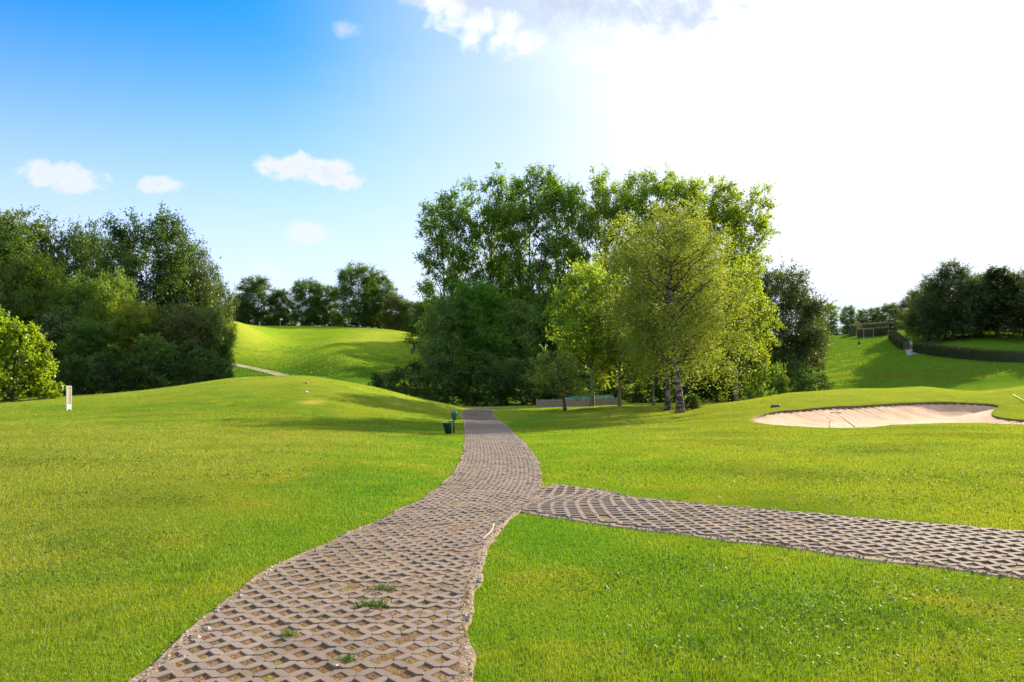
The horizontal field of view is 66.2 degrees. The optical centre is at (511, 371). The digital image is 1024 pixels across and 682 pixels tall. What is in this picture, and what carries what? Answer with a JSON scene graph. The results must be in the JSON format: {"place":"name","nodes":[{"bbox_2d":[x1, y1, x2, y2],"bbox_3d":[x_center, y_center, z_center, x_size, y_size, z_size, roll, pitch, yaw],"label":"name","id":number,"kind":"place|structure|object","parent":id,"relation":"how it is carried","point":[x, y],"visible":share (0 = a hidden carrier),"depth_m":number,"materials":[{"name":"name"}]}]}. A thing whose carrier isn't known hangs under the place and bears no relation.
{"place":"outdoors","nodes":[
{"label":"outdoors","id":0,"kind":"place"},
{"bbox_2d":[233,364,287,375],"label":"track","id":1,"kind":"structure","parent":0,"point":[261,370],"depth_m":111.02,"materials":[{"name":"beige sand"}]},
{"bbox_2d":[128,406,583,681],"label":"path","id":2,"kind":"structure","parent":0,"point":[409,637],"depth_m":5.74,"materials":[{"name":"concrete"}]},
{"bbox_2d":[279,626,302,637],"bbox_3d":[-1.408,1.635,4.942,0.170,0.049,0.152,0,0,31],"label":"weed tuft","id":3,"kind":"object","parent":2,"relation":"on","point":[288,633],"visible":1,"depth_m":4.95,"materials":[{"name":"green plant"}]},
{"bbox_2d":[327,649,371,661],"bbox_3d":[-0.932,1.637,4.537,0.267,0.052,0.131,0,0,-13],"label":"weed tuft","id":4,"kind":"object","parent":2,"relation":"on","point":[348,655],"visible":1,"depth_m":4.54,"materials":[{"name":"green plant"}]},
{"bbox_2d":[340,596,397,607],"bbox_3d":[-1.019,1.632,5.606,0.368,0.057,0.241,0,0,21],"label":"weed tuft","id":5,"kind":"object","parent":2,"relation":"on","point":[380,601],"visible":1,"depth_m":5.59,"materials":[{"name":"green plant"}]},
{"bbox_2d":[363,581,398,592],"bbox_3d":[-0.991,1.631,6.015,0.282,0.058,0.253,0,0,0],"label":"weed tuft","id":6,"kind":"object","parent":2,"relation":"on","point":[379,586],"visible":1,"depth_m":6.02,"materials":[{"name":"green plant"}]},
{"bbox_2d":[0,321,1023,681],"bbox_3d":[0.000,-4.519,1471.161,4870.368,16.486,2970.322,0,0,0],"label":"ground","id":7,"kind":"structure","parent":0,"point":[332,339],"depth_m":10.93,"materials":[{"name":"green plant"}]},
{"bbox_2d":[0,217,36,396],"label":"tree","id":8,"kind":"object","parent":7,"relation":"on","point":[6,248],"visible":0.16,"depth_m":76.00,"materials":[{"name":"green plant"}]},
{"bbox_2d":[0,252,56,396],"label":"tree","id":9,"kind":"object","parent":7,"relation":"on","point":[16,268],"visible":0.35,"depth_m":70.60,"materials":[{"name":"green plant"}]},
{"bbox_2d":[0,304,69,401],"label":"bush","id":10,"kind":"object","parent":7,"relation":"on","point":[37,369],"visible":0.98,"depth_m":49.95,"materials":[{"name":"green plant"}]},
{"bbox_2d":[0,204,77,395],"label":"tree","id":11,"kind":"object","parent":7,"relation":"on","point":[35,236],"visible":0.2,"depth_m":81.60,"materials":[{"name":"green plant"}]},
{"bbox_2d":[2,249,80,396],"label":"tree","id":12,"kind":"object","parent":7,"relation":"on","point":[34,266],"visible":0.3,"depth_m":71.55,"materials":[{"name":"green plant"}]},
{"bbox_2d":[18,304,92,395],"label":"tree","id":13,"kind":"object","parent":7,"relation":"on","point":[56,324],"visible":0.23,"depth_m":67.65,"materials":[{"name":"green plant"}]},
{"bbox_2d":[66,386,71,409],"bbox_3d":[-21.321,1.331,37.779,0.050,1.283,0.285,0,0,18],"label":"tee sign","id":14,"kind":"object","parent":7,"relation":"on","point":[68,397],"visible":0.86,"depth_m":37.76,"materials":[{"name":"white paint"}]},
{"bbox_2d":[37,270,104,393],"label":"tree","id":15,"kind":"object","parent":7,"relation":"on","point":[71,292],"visible":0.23,"depth_m":71.05,"materials":[{"name":"green plant"}]},
{"bbox_2d":[47,353,100,395],"bbox_3d":[-35.761,0.625,63.873,4.208,4.337,4.602,0,0,35],"label":"shrub","id":16,"kind":"object","parent":7,"relation":"on","point":[75,361],"visible":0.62,"depth_m":63.31,"materials":[{"name":"green plant"}]},
{"bbox_2d":[37,213,122,314],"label":"tree","id":17,"kind":"object","parent":7,"relation":"on","point":[77,242],"visible":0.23,"depth_m":84.64,"materials":[{"name":"green plant"}]},
{"bbox_2d":[52,316,128,394],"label":"tree","id":18,"kind":"object","parent":7,"relation":"on","point":[96,334],"visible":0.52,"depth_m":66.37,"materials":[{"name":"green plant"}]},
{"bbox_2d":[71,267,139,383],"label":"tree","id":19,"kind":"object","parent":7,"relation":"on","point":[102,289],"visible":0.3,"depth_m":71.61,"materials":[{"name":"green plant"}]},
{"bbox_2d":[73,341,146,394],"bbox_3d":[-32.292,0.191,63.847,5.302,5.298,5.255,0,0,34],"label":"shrub","id":20,"kind":"object","parent":7,"relation":"on","point":[113,386],"visible":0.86,"depth_m":63.27,"materials":[{"name":"green plant"}]},
{"bbox_2d":[104,294,176,391],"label":"tree","id":21,"kind":"object","parent":7,"relation":"on","point":[138,319],"visible":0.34,"depth_m":69.38,"materials":[{"name":"green plant"}]},
{"bbox_2d":[77,201,207,383],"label":"tree","id":22,"kind":"object","parent":7,"relation":"on","point":[124,247],"visible":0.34,"depth_m":80.88,"materials":[{"name":"green plant"}]},
{"bbox_2d":[119,332,188,390],"bbox_3d":[-29.733,-0.185,64.916,5.354,6.297,4.896,0,0,-5],"label":"shrub","id":23,"kind":"object","parent":7,"relation":"on","point":[163,350],"visible":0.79,"depth_m":64.33,"materials":[{"name":"green plant"}]},
{"bbox_2d":[137,291,224,386],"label":"tree","id":24,"kind":"object","parent":7,"relation":"on","point":[193,332],"visible":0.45,"depth_m":71.03,"materials":[{"name":"green plant"}]},
{"bbox_2d":[138,232,233,380],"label":"tree","id":25,"kind":"object","parent":7,"relation":"on","point":[208,295],"visible":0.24,"depth_m":83.94,"materials":[{"name":"green plant"}]},
{"bbox_2d":[158,337,224,385],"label":"shrub","id":26,"kind":"object","parent":7,"relation":"on","point":[197,358],"visible":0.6,"depth_m":65.74,"materials":[{"name":"green plant"}]},
{"bbox_2d":[183,302,236,380],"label":"tree","id":27,"kind":"object","parent":7,"relation":"on","point":[224,348],"visible":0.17,"depth_m":75.06,"materials":[{"name":"green plant"}]},
{"bbox_2d":[191,277,239,376],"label":"tree","id":28,"kind":"object","parent":7,"relation":"on","point":[227,304],"visible":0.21,"depth_m":88.74,"materials":[{"name":"green plant"}]},
{"bbox_2d":[205,357,236,380],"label":"shrub","id":29,"kind":"object","parent":7,"relation":"on","point":[220,363],"visible":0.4,"depth_m":68.28,"materials":[{"name":"green plant"}]},
{"bbox_2d":[229,294,251,324],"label":"hill tree","id":30,"kind":"object","parent":7,"relation":"on","point":[245,315],"visible":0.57,"depth_m":203.97,"materials":[{"name":"green plant"}]},
{"bbox_2d":[231,274,281,325],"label":"hill tree","id":31,"kind":"object","parent":7,"relation":"on","point":[253,288],"visible":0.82,"depth_m":204.85,"materials":[{"name":"green plant"}]},
{"bbox_2d":[260,315,277,325],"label":"bush","id":32,"kind":"object","parent":7,"relation":"on","point":[264,324],"visible":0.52,"depth_m":208.30,"materials":[{"name":"green plant"}]},
{"bbox_2d":[268,288,292,325],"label":"hill tree","id":33,"kind":"object","parent":7,"relation":"on","point":[281,312],"visible":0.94,"depth_m":204.35,"materials":[{"name":"green plant"}]},
{"bbox_2d":[278,313,297,325],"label":"bush","id":34,"kind":"object","parent":7,"relation":"on","point":[290,322],"visible":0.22,"depth_m":209.04,"materials":[{"name":"green plant"}]},
{"bbox_2d":[289,314,308,325],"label":"bush","id":35,"kind":"object","parent":7,"relation":"on","point":[298,322],"visible":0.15,"depth_m":214.62,"materials":[{"name":"green plant"}]},
{"bbox_2d":[283,276,327,325],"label":"hill tree","id":36,"kind":"object","parent":7,"relation":"on","point":[299,294],"visible":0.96,"depth_m":203.46,"materials":[{"name":"green plant"}]},
{"bbox_2d":[300,317,323,325],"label":"bush","id":37,"kind":"object","parent":7,"relation":"on","point":[314,323],"visible":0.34,"depth_m":208.82,"materials":[{"name":"green plant"}]},
{"bbox_2d":[309,283,340,325],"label":"hill tree","id":38,"kind":"object","parent":7,"relation":"on","point":[326,318],"visible":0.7,"depth_m":205.46,"materials":[{"name":"green plant"}]},
{"bbox_2d":[327,315,349,325],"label":"bush","id":39,"kind":"object","parent":7,"relation":"on","point":[342,324],"visible":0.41,"depth_m":208.88,"materials":[{"name":"green plant"}]},
{"bbox_2d":[321,260,384,326],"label":"hill tree","id":40,"kind":"object","parent":7,"relation":"on","point":[350,307],"visible":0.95,"depth_m":201.18,"materials":[{"name":"green plant"}]},
{"bbox_2d":[350,318,377,327],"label":"bush","id":41,"kind":"object","parent":7,"relation":"on","point":[354,323],"visible":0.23,"depth_m":207.73,"materials":[{"name":"green plant"}]},
{"bbox_2d":[355,274,400,328],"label":"hill tree","id":42,"kind":"object","parent":7,"relation":"on","point":[386,288],"visible":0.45,"depth_m":203.78,"materials":[{"name":"green plant"}]},
{"bbox_2d":[366,370,401,392],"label":"shrub","id":43,"kind":"object","parent":7,"relation":"on","point":[377,381],"visible":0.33,"depth_m":81.75,"materials":[{"name":"green plant"}]},
{"bbox_2d":[379,293,409,330],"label":"hill tree","id":44,"kind":"object","parent":7,"relation":"on","point":[389,318],"visible":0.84,"depth_m":197.65,"materials":[{"name":"green plant"}]},
{"bbox_2d":[395,300,418,331],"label":"hill tree","id":45,"kind":"object","parent":7,"relation":"on","point":[406,308],"visible":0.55,"depth_m":195.95,"materials":[{"name":"green plant"}]},
{"bbox_2d":[381,358,440,399],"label":"shrub","id":46,"kind":"object","parent":7,"relation":"on","point":[401,373],"visible":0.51,"depth_m":77.14,"materials":[{"name":"green plant"}]},
{"bbox_2d":[401,299,436,346],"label":"background tree","id":47,"kind":"object","parent":7,"relation":"on","point":[413,321],"visible":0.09,"depth_m":143.78,"materials":[{"name":"green plant"}]},
{"bbox_2d":[409,289,479,395],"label":"understorey tree","id":48,"kind":"object","parent":7,"relation":"on","point":[435,344],"visible":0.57,"depth_m":92.91,"materials":[{"name":"green plant"}]},
{"bbox_2d":[412,353,482,405],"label":"shrub","id":49,"kind":"object","parent":7,"relation":"on","point":[446,374],"visible":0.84,"depth_m":72.28,"materials":[{"name":"green plant"}]},
{"bbox_2d":[412,179,486,364],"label":"poplar tree","id":50,"kind":"object","parent":7,"relation":"on","point":[448,245],"visible":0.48,"depth_m":100.30,"materials":[{"name":"green plant"}]},
{"bbox_2d":[442,411,457,434],"bbox_3d":[-2.401,1.992,30.319,0.611,1.067,0.371,0,0,0],"label":"ball washer","id":51,"kind":"object","parent":7,"relation":"on","point":[447,427],"visible":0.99,"depth_m":30.23,"materials":[{"name":"metal"}]},
{"bbox_2d":[435,273,518,394],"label":"understorey tree","id":52,"kind":"object","parent":7,"relation":"on","point":[483,294],"visible":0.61,"depth_m":93.08,"materials":[{"name":"green plant"}]},
{"bbox_2d":[452,348,522,406],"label":"shrub","id":53,"kind":"object","parent":7,"relation":"on","point":[491,369],"visible":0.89,"depth_m":71.93,"materials":[{"name":"green plant"}]},
{"bbox_2d":[453,162,529,372],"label":"poplar tree","id":54,"kind":"object","parent":7,"relation":"on","point":[493,269],"visible":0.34,"depth_m":102.07,"materials":[{"name":"green plant"}]},
{"bbox_2d":[0,424,1023,681],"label":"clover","id":55,"kind":"object","parent":7,"relation":"on","point":[890,616],"visible":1,"depth_m":6.21,"materials":[{"name":"green plant"}]},
{"bbox_2d":[476,287,548,393],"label":"understorey tree","id":56,"kind":"object","parent":7,"relation":"on","point":[528,321],"visible":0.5,"depth_m":94.61,"materials":[{"name":"green plant"}]},
{"bbox_2d":[497,356,552,405],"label":"shrub","id":57,"kind":"object","parent":7,"relation":"on","point":[532,397],"visible":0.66,"depth_m":73.31,"materials":[{"name":"green plant"}]},
{"bbox_2d":[494,161,572,356],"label":"poplar tree","id":58,"kind":"object","parent":7,"relation":"on","point":[528,216],"visible":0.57,"depth_m":100.10,"materials":[{"name":"green plant"}]},
{"bbox_2d":[516,319,575,392],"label":"understorey tree","id":59,"kind":"object","parent":7,"relation":"on","point":[553,346],"visible":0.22,"depth_m":96.86,"materials":[{"name":"green plant"}]},
{"bbox_2d":[532,366,584,404],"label":"shrub","id":60,"kind":"object","parent":7,"relation":"on","point":[549,396],"visible":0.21,"depth_m":74.14,"materials":[{"name":"green plant"}]},
{"bbox_2d":[520,349,600,410],"bbox_3d":[3.414,0.723,56.495,5.889,4.674,5.617,0,0,0],"label":"tree","id":61,"kind":"object","parent":7,"relation":"on","point":[546,382],"visible":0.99,"depth_m":55.93,"materials":[{"name":"green plant"}]},
{"bbox_2d":[540,167,604,380],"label":"poplar tree","id":62,"kind":"object","parent":7,"relation":"on","point":[569,220],"visible":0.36,"depth_m":103.02,"materials":[{"name":"green plant"}]},
{"bbox_2d":[536,396,617,406],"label":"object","id":63,"kind":"object","parent":7,"relation":"on","point":[572,402],"visible":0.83,"depth_m":67.19,"materials":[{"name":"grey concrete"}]},
{"bbox_2d":[537,249,639,405],"bbox_3d":[6.613,-3.416,63.316,8.972,13.125,8.442,0,0,-17],"label":"maple tree","id":64,"kind":"object","parent":7,"relation":"on","point":[572,289],"visible":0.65,"depth_m":62.28,"materials":[{"name":"green plant"}]},
{"bbox_2d":[565,395,613,402],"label":"shed","id":65,"kind":"structure","parent":7,"relation":"on","point":[596,396],"depth_m":71.28,"materials":[{"name":"wood"}]},
{"bbox_2d":[572,366,628,401],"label":"shrub","id":66,"kind":"object","parent":7,"relation":"on","point":[608,391],"visible":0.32,"depth_m":74.62,"materials":[{"name":"green plant"}]},
{"bbox_2d":[579,163,639,389],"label":"poplar tree","id":67,"kind":"object","parent":7,"relation":"on","point":[603,204],"visible":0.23,"depth_m":104.18,"materials":[{"name":"green plant"}]},
{"bbox_2d":[576,289,662,405],"bbox_3d":[8.423,-1.784,61.890,6.365,9.368,5.961,0,0,45],"label":"maple tree","id":68,"kind":"object","parent":7,"relation":"on","point":[598,356],"visible":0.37,"depth_m":60.78,"materials":[{"name":"green plant"}]},
{"bbox_2d":[610,373,675,402],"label":"shrub","id":69,"kind":"object","parent":7,"relation":"on","point":[637,395],"visible":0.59,"depth_m":72.83,"materials":[{"name":"green plant"}]},
{"bbox_2d":[611,166,678,389],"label":"poplar tree","id":70,"kind":"object","parent":7,"relation":"on","point":[658,190],"visible":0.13,"depth_m":102.95,"materials":[{"name":"green plant"}]},
{"bbox_2d":[630,301,683,405],"bbox_3d":[11.295,-1.604,62.926,4.974,9.065,4.680,0,0,1],"label":"maple tree","id":71,"kind":"object","parent":7,"relation":"on","point":[653,399],"visible":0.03,"depth_m":62.43,"materials":[{"name":"green plant"}]},
{"bbox_2d":[601,220,726,409],"bbox_3d":[10.811,-3.659,54.938,8.914,13.170,9.061,0,0,-29],"label":"birch tree","id":72,"kind":"object","parent":7,"relation":"on","point":[667,404],"visible":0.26,"depth_m":54.24,"materials":[{"name":"green plant"}]},
{"bbox_2d":[586,189,774,412],"bbox_3d":[10.259,-4.505,49.953,11.728,14.785,11.732,0,0,-23],"label":"birch tree","id":73,"kind":"object","parent":7,"relation":"on","point":[708,316],"visible":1,"depth_m":48.66,"materials":[{"name":"green plant"}]},
{"bbox_2d":[651,359,712,402],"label":"shrub","id":74,"kind":"object","parent":7,"relation":"on","point":[685,389],"visible":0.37,"depth_m":72.12,"materials":[{"name":"green plant"}]},
{"bbox_2d":[656,160,722,385],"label":"poplar tree","id":75,"kind":"object","parent":7,"relation":"on","point":[679,187],"visible":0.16,"depth_m":104.31,"materials":[{"name":"green plant"}]},
{"bbox_2d":[684,393,702,409],"bbox_3d":[12.095,2.083,52.847,1.564,1.301,1.417,0,0,-19],"label":"clipped bush","id":76,"kind":"object","parent":7,"relation":"on","point":[690,398],"visible":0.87,"depth_m":52.64,"materials":[{"name":"green plant"}]},
{"bbox_2d":[688,355,743,401],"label":"shrub","id":77,"kind":"object","parent":7,"relation":"on","point":[715,394],"visible":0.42,"depth_m":72.13,"materials":[{"name":"green plant"}]},
{"bbox_2d":[694,172,782,382],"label":"poplar tree","id":78,"kind":"object","parent":7,"relation":"on","point":[735,216],"visible":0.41,"depth_m":101.26,"materials":[{"name":"green plant"}]},
{"bbox_2d":[690,252,786,401],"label":"maple tree","id":79,"kind":"object","parent":7,"relation":"on","point":[760,331],"visible":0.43,"depth_m":67.19,"materials":[{"name":"green plant"}]},
{"bbox_2d":[718,342,782,399],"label":"shrub","id":80,"kind":"object","parent":7,"relation":"on","point":[752,389],"visible":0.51,"depth_m":69.92,"materials":[{"name":"green plant"}]},
{"bbox_2d":[758,361,790,397],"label":"bush","id":81,"kind":"object","parent":7,"relation":"on","point":[775,383],"visible":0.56,"depth_m":77.25,"materials":[{"name":"green plant"}]},
{"bbox_2d":[740,253,836,388],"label":"oak tree","id":82,"kind":"object","parent":7,"relation":"on","point":[796,298],"visible":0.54,"depth_m":88.94,"materials":[{"name":"green plant"}]},
{"bbox_2d":[779,358,827,392],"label":"bush","id":83,"kind":"object","parent":7,"relation":"on","point":[800,371],"visible":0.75,"depth_m":81.56,"materials":[{"name":"green plant"}]},
{"bbox_2d":[793,300,829,381],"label":"oak tree","id":84,"kind":"object","parent":7,"relation":"on","point":[824,347],"visible":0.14,"depth_m":96.37,"materials":[{"name":"green plant"}]},
{"bbox_2d":[804,371,835,390],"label":"bush","id":85,"kind":"object","parent":7,"relation":"on","point":[823,376],"visible":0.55,"depth_m":86.29,"materials":[{"name":"green plant"}]},
{"bbox_2d":[820,302,842,334],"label":"tree","id":86,"kind":"object","parent":7,"relation":"on","point":[833,314],"visible":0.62,"depth_m":194.54,"materials":[{"name":"green plant"}]},
{"bbox_2d":[838,305,856,334],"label":"tree","id":87,"kind":"object","parent":7,"relation":"on","point":[851,315],"visible":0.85,"depth_m":201.80,"materials":[{"name":"green plant"}]},
{"bbox_2d":[855,307,877,322],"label":"tree","id":88,"kind":"object","parent":7,"relation":"on","point":[862,317],"visible":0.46,"depth_m":206.61,"materials":[{"name":"green plant"}]},
{"bbox_2d":[849,321,888,335],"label":"hedge","id":89,"kind":"object","parent":7,"relation":"on","point":[853,327],"visible":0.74,"depth_m":176.83,"materials":[{"name":"green plant"}]},
{"bbox_2d":[856,326,888,336],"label":"hedge","id":90,"kind":"object","parent":7,"relation":"on","point":[878,331],"visible":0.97,"depth_m":154.04,"materials":[{"name":"green plant"}]},
{"bbox_2d":[737,401,1023,429],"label":"turf edge","id":91,"kind":"object","parent":7,"relation":"on","point":[748,418],"visible":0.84,"depth_m":43.27,"materials":[{"name":"green plant"}]},
{"bbox_2d":[751,402,1023,421],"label":"bunker lip","id":92,"kind":"object","parent":7,"relation":"on","point":[865,406],"visible":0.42,"depth_m":47.65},
{"bbox_2d":[870,303,904,330],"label":"tree","id":93,"kind":"object","parent":7,"relation":"on","point":[886,309],"visible":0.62,"depth_m":200.88,"materials":[{"name":"green plant"}]},
{"bbox_2d":[887,329,910,349],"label":"hedge","id":94,"kind":"object","parent":7,"relation":"on","point":[898,340],"visible":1,"depth_m":128.08,"materials":[{"name":"green plant"}]},
{"bbox_2d":[893,312,916,329],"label":"tree","id":95,"kind":"object","parent":7,"relation":"on","point":[899,325],"visible":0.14,"depth_m":188.99,"materials":[{"name":"green plant"}]},
{"bbox_2d":[894,289,925,334],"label":"stand tree","id":96,"kind":"object","parent":7,"relation":"on","point":[903,305],"visible":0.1,"depth_m":146.18,"materials":[{"name":"green plant"}]},
{"bbox_2d":[904,336,918,354],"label":"footpath","id":97,"kind":"structure","parent":7,"relation":"on","point":[909,352],"depth_m":120.17,"materials":[{"name":"stone"}]},
{"bbox_2d":[898,279,951,340],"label":"stand tree","id":98,"kind":"object","parent":7,"relation":"on","point":[911,320],"visible":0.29,"depth_m":129.25,"materials":[{"name":"green plant"}]},
{"bbox_2d":[910,256,994,343],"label":"stand tree","id":99,"kind":"object","parent":7,"relation":"on","point":[938,298],"visible":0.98,"depth_m":119.98,"materials":[{"name":"green plant"}]},
{"bbox_2d":[910,341,1023,362],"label":"hedge","id":100,"kind":"object","parent":7,"relation":"on","point":[941,350],"visible":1,"depth_m":106.09,"materials":[{"name":"green plant"}]},
{"bbox_2d":[949,271,1006,334],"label":"stand tree","id":101,"kind":"object","parent":7,"relation":"on","point":[980,275],"visible":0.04,"depth_m":125.99,"materials":[{"name":"green plant"}]},
{"bbox_2d":[955,264,1023,341],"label":"stand tree","id":102,"kind":"object","parent":7,"relation":"on","point":[1000,303],"visible":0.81,"depth_m":119.52,"materials":[{"name":"green plant"}]},
{"bbox_2d":[999,265,1023,336],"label":"stand tree","id":103,"kind":"object","parent":7,"relation":"on","point":[1021,273],"visible":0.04,"depth_m":125.43,"materials":[{"name":"green plant"}]},
{"bbox_2d":[0,0,1023,338],"label":"sky","id":104,"kind":"structure","parent":0,"point":[300,139],"materials":[{"name":"blue"}]},
{"bbox_2d":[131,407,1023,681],"bbox_3d":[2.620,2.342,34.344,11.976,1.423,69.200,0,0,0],"label":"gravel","id":105,"kind":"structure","parent":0,"point":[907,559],"depth_m":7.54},
{"bbox_2d":[511,484,1023,578],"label":"path","id":106,"kind":"structure","parent":0,"point":[986,549],"depth_m":8.44,"materials":[{"name":"concrete"}]},
{"bbox_2d":[752,404,1023,427],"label":"bunker sand","id":107,"kind":"structure","parent":0,"point":[873,416],"depth_m":46.13,"materials":[{"name":"beige sand"}]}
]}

